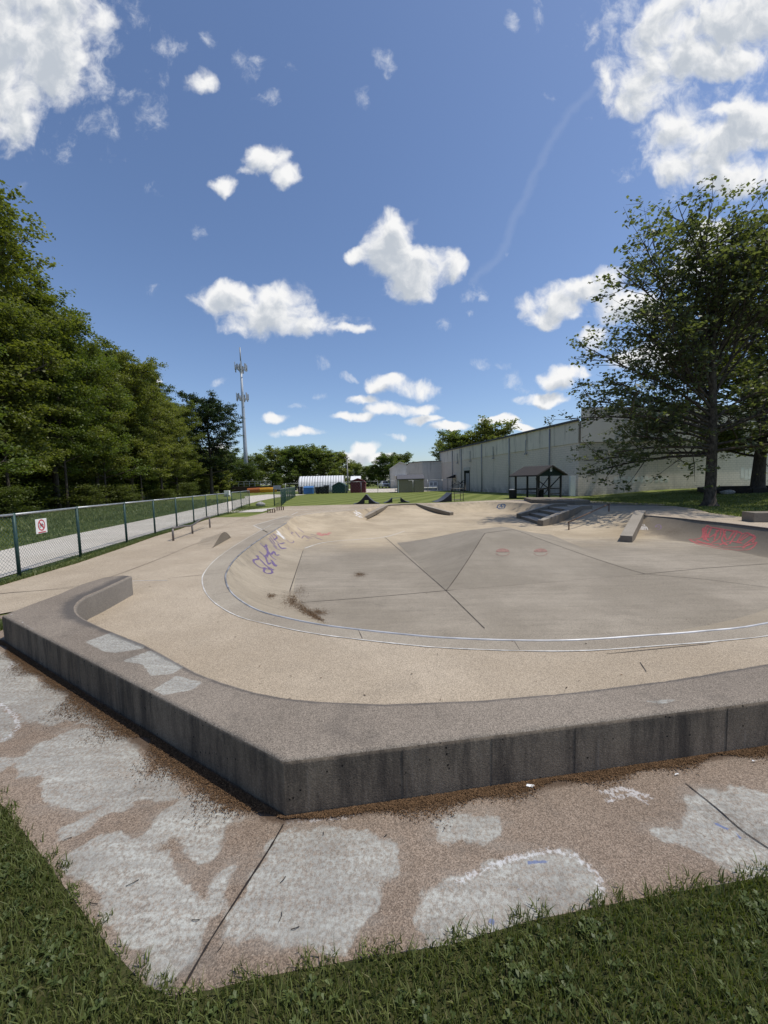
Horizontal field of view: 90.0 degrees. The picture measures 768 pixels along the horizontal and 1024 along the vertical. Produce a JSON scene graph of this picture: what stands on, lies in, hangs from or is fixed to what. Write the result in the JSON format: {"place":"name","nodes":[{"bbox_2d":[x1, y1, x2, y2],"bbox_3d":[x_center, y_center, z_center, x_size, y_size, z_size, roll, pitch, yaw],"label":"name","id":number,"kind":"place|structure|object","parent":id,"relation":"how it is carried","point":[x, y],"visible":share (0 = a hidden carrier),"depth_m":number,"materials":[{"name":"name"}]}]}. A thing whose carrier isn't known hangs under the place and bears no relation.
{"place":"outdoors","nodes":[
{"label":"outdoors","id":0,"kind":"place"},
{"bbox_2d":[0,494,305,577],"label":"path","id":1,"kind":"structure","parent":0,"point":[43,556],"depth_m":12.54,"materials":[{"name":"concrete"}]},
{"bbox_2d":[234,347,248,483],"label":"cell tower","id":2,"kind":"structure","parent":0,"point":[240,368],"depth_m":98.02,"materials":[{"name":"metal"}]},
{"bbox_2d":[0,785,767,1023],"bbox_3d":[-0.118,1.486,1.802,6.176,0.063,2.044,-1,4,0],"label":"grass","id":3,"kind":"structure","parent":0,"point":[38,887],"depth_m":1.29,"materials":[{"name":"plant"}]},
{"bbox_2d":[0,830,767,1023],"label":"clover weeds","id":4,"kind":"object","parent":3,"relation":"on","point":[425,1017],"visible":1,"depth_m":1.27,"materials":[{"name":"green plant"}]},
{"bbox_2d":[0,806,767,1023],"bbox_3d":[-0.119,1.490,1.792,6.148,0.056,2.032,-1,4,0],"label":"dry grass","id":5,"kind":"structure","parent":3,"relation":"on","point":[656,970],"depth_m":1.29,"materials":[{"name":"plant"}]},
{"bbox_2d":[0,482,767,994],"bbox_3d":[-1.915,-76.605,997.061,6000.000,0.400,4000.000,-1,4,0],"label":"ground","id":6,"kind":"structure","parent":0,"point":[348,498],"depth_m":34.68,"materials":[{"name":"green plant"}]},
{"bbox_2d":[0,483,44,518],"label":"woodland shrub","id":7,"kind":"object","parent":6,"relation":"on","point":[5,496],"visible":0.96,"depth_m":22.69,"materials":[{"name":"green plant"}]},
{"bbox_2d":[0,343,47,475],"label":"woodland tree","id":8,"kind":"object","parent":6,"relation":"on","point":[6,466],"visible":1,"depth_m":20.53,"materials":[{"name":"green plant"}]},
{"bbox_2d":[0,253,52,424],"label":"woodland tree","id":9,"kind":"object","parent":6,"relation":"on","point":[45,337],"visible":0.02,"depth_m":28.38,"materials":[{"name":"green plant"}]},
{"bbox_2d":[0,432,53,512],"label":"understory tree","id":10,"kind":"object","parent":6,"relation":"on","point":[12,479],"visible":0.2,"depth_m":29.29,"materials":[{"name":"green plant"}]},
{"bbox_2d":[0,290,61,508],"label":"woodland tree","id":11,"kind":"object","parent":6,"relation":"on","point":[16,329],"visible":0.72,"depth_m":24.27,"materials":[{"name":"green plant"}]},
{"bbox_2d":[3,417,62,507],"bbox_3d":[-32.293,-4.264,32.540,9.312,8.685,8.642,0,5,15],"label":"understory tree","id":12,"kind":"object","parent":6,"relation":"on","point":[34,479],"visible":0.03,"depth_m":32.80,"materials":[{"name":"green plant"}]},
{"bbox_2d":[0,480,66,512],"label":"woodland shrub","id":13,"kind":"object","parent":6,"relation":"on","point":[46,503],"visible":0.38,"depth_m":29.84,"materials":[{"name":"green plant"}]},
{"bbox_2d":[0,180,87,477],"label":"woodland tree","id":14,"kind":"object","parent":6,"relation":"on","point":[9,246],"visible":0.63,"depth_m":24.92,"materials":[{"name":"green plant"}]},
{"bbox_2d":[18,320,107,507],"bbox_3d":[-25.673,-7.268,30.579,6.579,14.656,6.121,-3,5,-25],"label":"woodland tree","id":15,"kind":"object","parent":6,"relation":"on","point":[71,374],"visible":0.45,"depth_m":30.29,"materials":[{"name":"green plant"}]},
{"bbox_2d":[0,262,129,508],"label":"woodland tree","id":16,"kind":"object","parent":6,"relation":"on","point":[48,305],"visible":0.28,"depth_m":32.11,"materials":[{"name":"green plant"}]},
{"bbox_2d":[37,456,114,505],"bbox_3d":[-31.425,-4.299,37.614,7.857,7.896,8.466,-2,4,-4],"label":"understory tree","id":17,"kind":"object","parent":6,"relation":"on","point":[84,480],"visible":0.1,"depth_m":37.70,"materials":[{"name":"green plant"}]},
{"bbox_2d":[46,482,113,508],"bbox_3d":[-25.250,-1.297,31.937,4.591,2.409,3.905,-1,5,9],"label":"woodland shrub","id":18,"kind":"object","parent":6,"relation":"on","point":[82,490],"visible":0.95,"depth_m":31.67,"materials":[{"name":"green plant"}]},
{"bbox_2d":[51,460,118,503],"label":"understory tree","id":19,"kind":"object","parent":6,"relation":"on","point":[94,480],"visible":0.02,"depth_m":42.37,"materials":[{"name":"green plant"}]},
{"bbox_2d":[43,351,150,504],"bbox_3d":[-29.117,-8.341,38.735,9.644,15.669,9.556,3,6,44],"label":"woodland tree","id":20,"kind":"object","parent":6,"relation":"on","point":[125,407],"visible":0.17,"depth_m":38.79,"materials":[{"name":"green plant"}]},
{"bbox_2d":[72,367,137,503],"bbox_3d":[-27.688,-7.377,37.458,6.232,13.884,5.799,2,6,41],"label":"woodland tree","id":21,"kind":"object","parent":6,"relation":"on","point":[123,461],"visible":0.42,"depth_m":37.33,"materials":[{"name":"green plant"}]},
{"bbox_2d":[0,516,216,585],"bbox_3d":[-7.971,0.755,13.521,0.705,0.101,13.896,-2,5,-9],"label":"grass","id":22,"kind":"structure","parent":6,"relation":"on","point":[55,567],"depth_m":8.97,"materials":[{"name":"plant"}]},
{"bbox_2d":[0,493,228,581],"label":"chain link fence","id":23,"kind":"object","parent":6,"relation":"on","point":[15,541],"visible":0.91,"depth_m":9.90,"materials":[{"name":"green metal"}]},
{"bbox_2d":[35,518,46,533],"bbox_3d":[-7.088,0.290,7.948,0.011,0.300,0.360,-2,5,-13],"label":"no cycling sign","id":24,"kind":"object","parent":23,"relation":"attached to","point":[41,525],"visible":1,"depth_m":7.94,"materials":[{"name":"white paint"}]},
{"bbox_2d":[92,442,141,501],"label":"understory tree","id":25,"kind":"object","parent":6,"relation":"on","point":[114,480],"visible":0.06,"depth_m":46.36,"materials":[{"name":"green plant"}]},
{"bbox_2d":[73,336,162,485],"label":"woodland tree","id":26,"kind":"object","parent":6,"relation":"on","point":[110,351],"visible":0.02,"depth_m":47.80,"materials":[{"name":"green plant"}]},
{"bbox_2d":[0,498,236,534],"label":"grass","id":27,"kind":"structure","parent":6,"relation":"on","point":[95,515],"depth_m":24.51,"materials":[{"name":"plant"}]},
{"bbox_2d":[96,482,145,503],"bbox_3d":[-26.610,-1.798,38.682,4.615,2.423,5.426,-1,4,2],"label":"woodland shrub","id":28,"kind":"object","parent":6,"relation":"on","point":[118,491],"visible":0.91,"depth_m":38.33,"materials":[{"name":"green plant"}]},
{"bbox_2d":[104,452,155,497],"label":"understory tree","id":29,"kind":"object","parent":6,"relation":"on","point":[139,485],"visible":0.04,"depth_m":51.63,"materials":[{"name":"green plant"}]},
{"bbox_2d":[86,338,177,501],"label":"woodland tree","id":30,"kind":"object","parent":6,"relation":"on","point":[139,390],"visible":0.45,"depth_m":45.59,"materials":[{"name":"green plant"}]},
{"bbox_2d":[0,506,266,549],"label":"grass","id":31,"kind":"structure","parent":6,"relation":"on","point":[102,523],"depth_m":16.30,"materials":[{"name":"plant"}]},
{"bbox_2d":[113,395,159,500],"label":"woodland tree","id":32,"kind":"object","parent":6,"relation":"on","point":[141,418],"visible":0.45,"depth_m":45.98,"materials":[{"name":"green plant"}]},
{"bbox_2d":[127,466,167,499],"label":"understory tree","id":33,"kind":"object","parent":6,"relation":"on","point":[152,484],"visible":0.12,"depth_m":55.73,"materials":[{"name":"green plant"}]},
{"bbox_2d":[133,397,192,498],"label":"woodland tree","id":34,"kind":"object","parent":6,"relation":"on","point":[168,441],"visible":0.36,"depth_m":54.39,"materials":[{"name":"green plant"}]},
{"bbox_2d":[148,488,181,499],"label":"woodland shrub","id":35,"kind":"object","parent":6,"relation":"on","point":[164,492],"visible":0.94,"depth_m":51.08,"materials":[{"name":"green plant"}]},
{"bbox_2d":[147,368,183,497],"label":"woodland tree","id":36,"kind":"object","parent":6,"relation":"on","point":[167,390],"visible":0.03,"depth_m":64.43,"materials":[{"name":"green plant"}]},
{"bbox_2d":[155,455,182,495],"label":"understory tree","id":37,"kind":"object","parent":6,"relation":"on","point":[171,485],"visible":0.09,"depth_m":65.63,"materials":[{"name":"green plant"}]},
{"bbox_2d":[155,399,208,496],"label":"woodland tree","id":38,"kind":"object","parent":6,"relation":"on","point":[192,425],"visible":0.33,"depth_m":63.68,"materials":[{"name":"green plant"}]},
{"bbox_2d":[175,481,200,496],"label":"woodland shrub","id":39,"kind":"object","parent":6,"relation":"on","point":[189,487],"visible":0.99,"depth_m":60.65,"materials":[{"name":"green plant"}]},
{"bbox_2d":[187,457,216,494],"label":"understory tree","id":40,"kind":"object","parent":6,"relation":"on","point":[202,483],"visible":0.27,"depth_m":76.31,"materials":[{"name":"green plant"}]},
{"bbox_2d":[175,390,244,493],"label":"woodland tree","id":41,"kind":"object","parent":6,"relation":"on","point":[213,409],"visible":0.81,"depth_m":71.79,"materials":[{"name":"green plant"}]},
{"bbox_2d":[200,450,242,491],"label":"understory tree","id":42,"kind":"object","parent":6,"relation":"on","point":[235,480],"visible":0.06,"depth_m":87.36,"materials":[{"name":"green plant"}]},
{"bbox_2d":[212,470,234,492],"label":"distant tree","id":43,"kind":"object","parent":6,"relation":"on","point":[225,487],"visible":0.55,"depth_m":83.29,"materials":[{"name":"green plant"}]},
{"bbox_2d":[231,491,249,509],"bbox_3d":[-10.470,-0.903,28.246,0.071,1.270,6.028,-2,5,-9],"label":"chain link fence","id":44,"kind":"object","parent":6,"relation":"on","point":[240,493],"visible":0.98,"depth_m":27.80,"materials":[{"name":"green metal"}]},
{"bbox_2d":[230,460,263,486],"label":"understory tree","id":45,"kind":"object","parent":6,"relation":"on","point":[246,472],"visible":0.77,"depth_m":90.31,"materials":[{"name":"green plant"}]},
{"bbox_2d":[219,486,281,492],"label":"retaining wall","id":46,"kind":"structure","parent":6,"relation":"on","point":[244,488],"depth_m":87.58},
{"bbox_2d":[239,453,272,485],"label":"distant tree","id":47,"kind":"object","parent":6,"relation":"on","point":[254,457],"visible":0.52,"depth_m":122.40,"materials":[{"name":"green plant"}]},
{"bbox_2d":[258,445,294,487],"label":"distant tree","id":48,"kind":"object","parent":6,"relation":"on","point":[272,454],"visible":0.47,"depth_m":108.53,"materials":[{"name":"green plant"}]},
{"bbox_2d":[269,472,284,487],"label":"distant tree","id":49,"kind":"object","parent":6,"relation":"on","point":[277,480],"visible":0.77,"depth_m":95.06,"materials":[{"name":"green plant"}]},
{"bbox_2d":[273,487,295,505],"bbox_3d":[-10.085,-1.862,39.852,0.689,1.350,21.490,-2,5,-10],"label":"chain link fence","id":50,"kind":"object","parent":6,"relation":"on","point":[285,495],"visible":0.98,"depth_m":35.86,"materials":[{"name":"green metal"}]},
{"bbox_2d":[275,444,312,489],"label":"distant tree","id":51,"kind":"object","parent":6,"relation":"on","point":[294,452],"visible":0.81,"depth_m":101.56,"materials":[{"name":"green plant"}]},
{"bbox_2d":[289,443,331,478],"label":"distant tree","id":52,"kind":"object","parent":6,"relation":"on","point":[310,450],"visible":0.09,"depth_m":105.36,"materials":[{"name":"green plant"}]},
{"bbox_2d":[298,475,344,492],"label":"greenhouse","id":53,"kind":"object","parent":6,"relation":"on","point":[314,481],"visible":0.68,"depth_m":68.58,"materials":[{"name":"white plastic"}]},
{"bbox_2d":[308,448,344,475],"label":"distant tree","id":54,"kind":"object","parent":6,"relation":"on","point":[322,463],"visible":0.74,"depth_m":100.10,"materials":[{"name":"green plant"}]},
{"bbox_2d":[332,482,347,492],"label":"green shed","id":55,"kind":"structure","parent":6,"relation":"on","point":[336,487],"depth_m":62.86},
{"bbox_2d":[325,450,354,484],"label":"distant tree","id":56,"kind":"object","parent":6,"relation":"on","point":[341,455],"visible":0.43,"depth_m":110.03,"materials":[{"name":"green plant"}]},
{"bbox_2d":[346,461,365,484],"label":"distant tree","id":57,"kind":"object","parent":6,"relation":"on","point":[356,468],"visible":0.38,"depth_m":147.38,"materials":[{"name":"green plant"}]},
{"bbox_2d":[277,488,450,492],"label":"gravel lot","id":58,"kind":"structure","parent":6,"relation":"on","point":[381,490],"depth_m":72.75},
{"bbox_2d":[350,478,365,492],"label":"maroon shed","id":59,"kind":"structure","parent":58,"relation":"on","point":[360,485],"depth_m":62.84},
{"bbox_2d":[354,494,378,503],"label":"spine ramp","id":60,"kind":"structure","parent":6,"relation":"on","point":[366,497],"depth_m":29.53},
{"bbox_2d":[358,464,376,486],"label":"distant tree","id":61,"kind":"object","parent":6,"relation":"on","point":[368,470],"visible":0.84,"depth_m":138.02,"materials":[{"name":"green plant"}]},
{"bbox_2d":[285,479,455,492],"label":"chain link fence","id":62,"kind":"object","parent":6,"relation":"on","point":[369,481],"visible":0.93,"depth_m":60.11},
{"bbox_2d":[0,615,767,995],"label":"pavement pad","id":63,"kind":"object","parent":6,"relation":"on","point":[346,883],"visible":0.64,"depth_m":1.72,"materials":[{"name":"concrete"}]},
{"bbox_2d":[0,640,767,829],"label":"leaf litter","id":64,"kind":"object","parent":63,"relation":"on","point":[250,802],"visible":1,"depth_m":2.13,"materials":[{"name":"plant"}]},
{"bbox_2d":[172,784,767,1001],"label":"pad crack","id":65,"kind":"object","parent":63,"relation":"on","point":[207,944],"visible":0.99,"depth_m":1.57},
{"bbox_2d":[0,500,767,703],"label":"skatepark deck","id":66,"kind":"structure","parent":6,"relation":"on","point":[251,656],"depth_m":3.71,"materials":[{"name":"concrete"}]},
{"bbox_2d":[172,516,210,540],"bbox_3d":[-6.742,0.523,13.583,0.090,0.472,3.602,-2,5,-7],"label":"grind rail","id":67,"kind":"object","parent":66,"relation":"on","point":[191,525],"visible":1,"depth_m":13.45,"materials":[{"name":"metal"}]},
{"bbox_2d":[195,532,230,547],"bbox_3d":[-5.025,0.747,11.379,0.861,0.278,2.527,-3,5,-20],"label":"concrete bump","id":68,"kind":"object","parent":66,"relation":"on","point":[211,541],"visible":1,"depth_m":10.98},
{"bbox_2d":[254,516,290,528],"bbox_3d":[-4.915,0.465,16.725,1.092,0.001,6.942,-2,5,-6],"label":"slab patch","id":69,"kind":"object","parent":66,"relation":"on","point":[271,522],"visible":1,"depth_m":16.82,"materials":[{"name":"concrete"}]},
{"bbox_2d":[0,518,710,670],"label":"deck joint","id":70,"kind":"object","parent":66,"relation":"on","point":[359,632],"visible":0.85,"depth_m":3.89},
{"bbox_2d":[2,575,767,815],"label":"concrete ledge","id":71,"kind":"object","parent":66,"relation":"on","point":[285,756],"visible":1,"depth_m":2.21,"materials":[{"name":"concrete"}]},
{"bbox_2d":[141,500,767,650],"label":"white seam line","id":72,"kind":"object","parent":66,"relation":"on","point":[456,648],"visible":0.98,"depth_m":3.83,"materials":[{"name":"paint"}]},
{"bbox_2d":[203,523,767,649],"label":"coping apron","id":73,"kind":"object","parent":66,"relation":"on","point":[214,584],"visible":0.98,"depth_m":4.02,"materials":[{"name":"concrete"}]},
{"bbox_2d":[224,523,767,640],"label":"steel coping","id":74,"kind":"object","parent":66,"relation":"on","point":[243,602],"visible":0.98,"depth_m":4.05,"materials":[{"name":"silver metal"}]},
{"bbox_2d":[524,497,589,504],"bbox_3d":[11.486,-0.779,25.991,3.197,0.220,6.088,-1,4,0],"label":"manual pad","id":75,"kind":"object","parent":66,"relation":"on","point":[568,501],"visible":0.93,"depth_m":24.74,"materials":[{"name":"concrete"}]},
{"bbox_2d":[644,515,767,528],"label":"steel coping","id":76,"kind":"object","parent":66,"relation":"on","point":[710,521],"visible":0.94,"depth_m":13.11,"materials":[{"name":"metal"}]},
{"bbox_2d":[742,511,767,521],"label":"concrete block","id":77,"kind":"structure","parent":66,"relation":"on","point":[755,516],"depth_m":12.81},
{"bbox_2d":[370,452,400,483],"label":"distant tree","id":78,"kind":"object","parent":6,"relation":"on","point":[382,463],"visible":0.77,"depth_m":137.28,"materials":[{"name":"green plant"}]},
{"bbox_2d":[389,462,406,487],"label":"gabled building","id":79,"kind":"structure","parent":6,"relation":"on","point":[399,468],"depth_m":94.53,"materials":[{"name":"concrete"}]},
{"bbox_2d":[394,451,413,463],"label":"distant tree","id":80,"kind":"object","parent":6,"relation":"on","point":[405,458],"visible":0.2,"depth_m":147.18,"materials":[{"name":"green plant"}]},
{"bbox_2d":[396,474,424,492],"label":"tan shed","id":81,"kind":"structure","parent":6,"relation":"on","point":[403,485],"depth_m":57.49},
{"bbox_2d":[406,461,441,489],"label":"annex building","id":82,"kind":"structure","parent":6,"relation":"on","point":[431,471],"depth_m":66.21,"materials":[{"name":"concrete"}]},
{"bbox_2d":[432,492,451,501],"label":"quarter ramp","id":83,"kind":"structure","parent":6,"relation":"on","point":[446,497],"depth_m":29.57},
{"bbox_2d":[430,440,461,460],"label":"distant tree","id":84,"kind":"object","parent":6,"relation":"on","point":[438,444],"visible":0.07,"depth_m":107.14,"materials":[{"name":"green plant"}]},
{"bbox_2d":[435,429,483,457],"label":"distant tree","id":85,"kind":"object","parent":6,"relation":"on","point":[454,440],"visible":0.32,"depth_m":93.28,"materials":[{"name":"green plant"}]},
{"bbox_2d":[466,415,521,443],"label":"distant tree","id":86,"kind":"object","parent":6,"relation":"on","point":[487,430],"visible":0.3,"depth_m":88.44,"materials":[{"name":"green plant"}]},
{"bbox_2d":[509,465,567,497],"bbox_3d":[12.926,-2.532,32.226,3.884,2.690,2.592,-3,5,-23],"label":"picnic shelter","id":87,"kind":"object","parent":6,"relation":"on","point":[539,471],"visible":0.91,"depth_m":31.62,"materials":[{"name":"black paint"}]},
{"bbox_2d":[569,476,575,495],"bbox_3d":[16.229,-2.248,33.107,0.420,1.750,0.300,-1,4,0],"label":"electric cabinet","id":88,"kind":"object","parent":6,"relation":"on","point":[572,481],"visible":1,"depth_m":32.97,"materials":[{"name":"metal"}]},
{"bbox_2d":[439,406,767,495],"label":"warehouse","id":89,"kind":"structure","parent":6,"relation":"on","point":[492,465],"depth_m":34.60,"materials":[{"name":"metal"}]},
{"bbox_2d":[463,467,469,490],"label":"doorway","id":90,"kind":"structure","parent":89,"relation":"in","point":[466,470],"depth_m":55.65,"materials":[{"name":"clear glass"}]},
{"bbox_2d":[544,174,767,505],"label":"sycamore tree","id":91,"kind":"object","parent":6,"relation":"on","point":[750,262],"visible":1,"depth_m":19.16,"materials":[{"name":"green plant"}]},
{"bbox_2d":[580,490,767,516],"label":"grass","id":92,"kind":"structure","parent":6,"relation":"on","point":[653,501],"depth_m":22.82,"materials":[{"name":"plant"}]},
{"bbox_2d":[649,267,767,488],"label":"shade tree","id":93,"kind":"object","parent":6,"relation":"on","point":[758,478],"visible":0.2,"depth_m":26.32,"materials":[{"name":"green plant"}]},
{"bbox_2d":[697,485,767,493],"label":"timber ring","id":94,"kind":"object","parent":6,"relation":"on","point":[741,489],"visible":0.53,"depth_m":25.96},
{"bbox_2d":[0,0,767,484],"label":"sky","id":95,"kind":"structure","parent":0,"point":[399,216],"materials":[{"name":"blue"}]},
{"bbox_2d":[226,502,767,632],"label":"bowl bank","id":96,"kind":"structure","parent":0,"point":[250,582],"depth_m":13.74,"materials":[{"name":"concrete"}]},
{"bbox_2d":[253,534,285,573],"bbox_3d":[-3.342,1.122,11.353,0.640,0.473,4.522,-2,5,-9],"label":"purple graffiti","id":97,"kind":"object","parent":96,"relation":"on","point":[267,555],"visible":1,"depth_m":10.70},
{"bbox_2d":[364,503,452,518],"bbox_3d":[1.036,-0.087,25.416,6.204,0.689,3.478,-3,5,-17],"label":"hubba ledge","id":98,"kind":"object","parent":96,"relation":"on","point":[381,508],"visible":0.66,"depth_m":25.57,"materials":[{"name":"concrete"}]},
{"bbox_2d":[516,503,566,518],"bbox_3d":[9.028,0.044,21.956,3.000,0.987,0.335,-2,5,-10],"label":"hubba ledge","id":99,"kind":"object","parent":96,"relation":"on","point":[528,512],"visible":0.51,"depth_m":21.79,"materials":[{"name":"concrete"}]},
{"bbox_2d":[520,507,567,523],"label":"concrete steps","id":100,"kind":"structure","parent":96,"relation":"on","point":[533,517],"depth_m":20.57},
{"bbox_2d":[537,505,591,525],"bbox_3d":[8.967,0.258,18.995,3.694,1.028,0.420,-4,5,-28],"label":"hubba ledge","id":101,"kind":"object","parent":96,"relation":"on","point":[560,516],"visible":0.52,"depth_m":18.68,"materials":[{"name":"concrete"}]},
{"bbox_2d":[620,510,645,541],"bbox_3d":[9.598,0.541,14.736,0.371,0.878,4.326,2,6,39],"label":"hubba ledge","id":102,"kind":"object","parent":96,"relation":"on","point":[630,531],"visible":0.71,"depth_m":14.06,"materials":[{"name":"concrete"}]},
{"bbox_2d":[688,525,756,549],"bbox_3d":[10.610,0.789,12.161,1.141,0.491,2.293,-1,4,0],"label":"red graffiti","id":103,"kind":"object","parent":96,"relation":"on","point":[706,536],"visible":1,"depth_m":12.22,"materials":[{"name":"paint"}]},
{"bbox_2d":[294,512,767,638],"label":"bowl floor","id":104,"kind":"structure","parent":0,"point":[656,602],"depth_m":7.61,"materials":[{"name":"concrete"}]},
{"bbox_2d":[261,527,685,624],"bbox_3d":[3.976,0.999,10.934,15.374,0.597,4.522,-5,6,-38],"label":"leaf debris","id":105,"kind":"object","parent":104,"relation":"on","point":[291,600],"visible":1,"depth_m":7.11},
{"bbox_2d":[398,527,644,590],"bbox_3d":[3.935,0.929,11.562,6.254,0.642,6.794,-2,5,-7],"label":"concrete pyramid","id":106,"kind":"object","parent":104,"relation":"on","point":[469,559],"visible":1,"depth_m":9.76,"materials":[{"name":"concrete"}]},
{"bbox_2d":[289,537,761,627],"bbox_3d":[2.178,1.454,9.507,12.295,0.001,7.897,1,5,33],"label":"floor joint","id":107,"kind":"object","parent":104,"relation":"on","point":[456,589],"visible":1,"depth_m":8.48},
{"bbox_2d":[511,500,663,505],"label":"asphalt path","id":108,"kind":"structure","parent":0,"point":[605,503],"depth_m":22.61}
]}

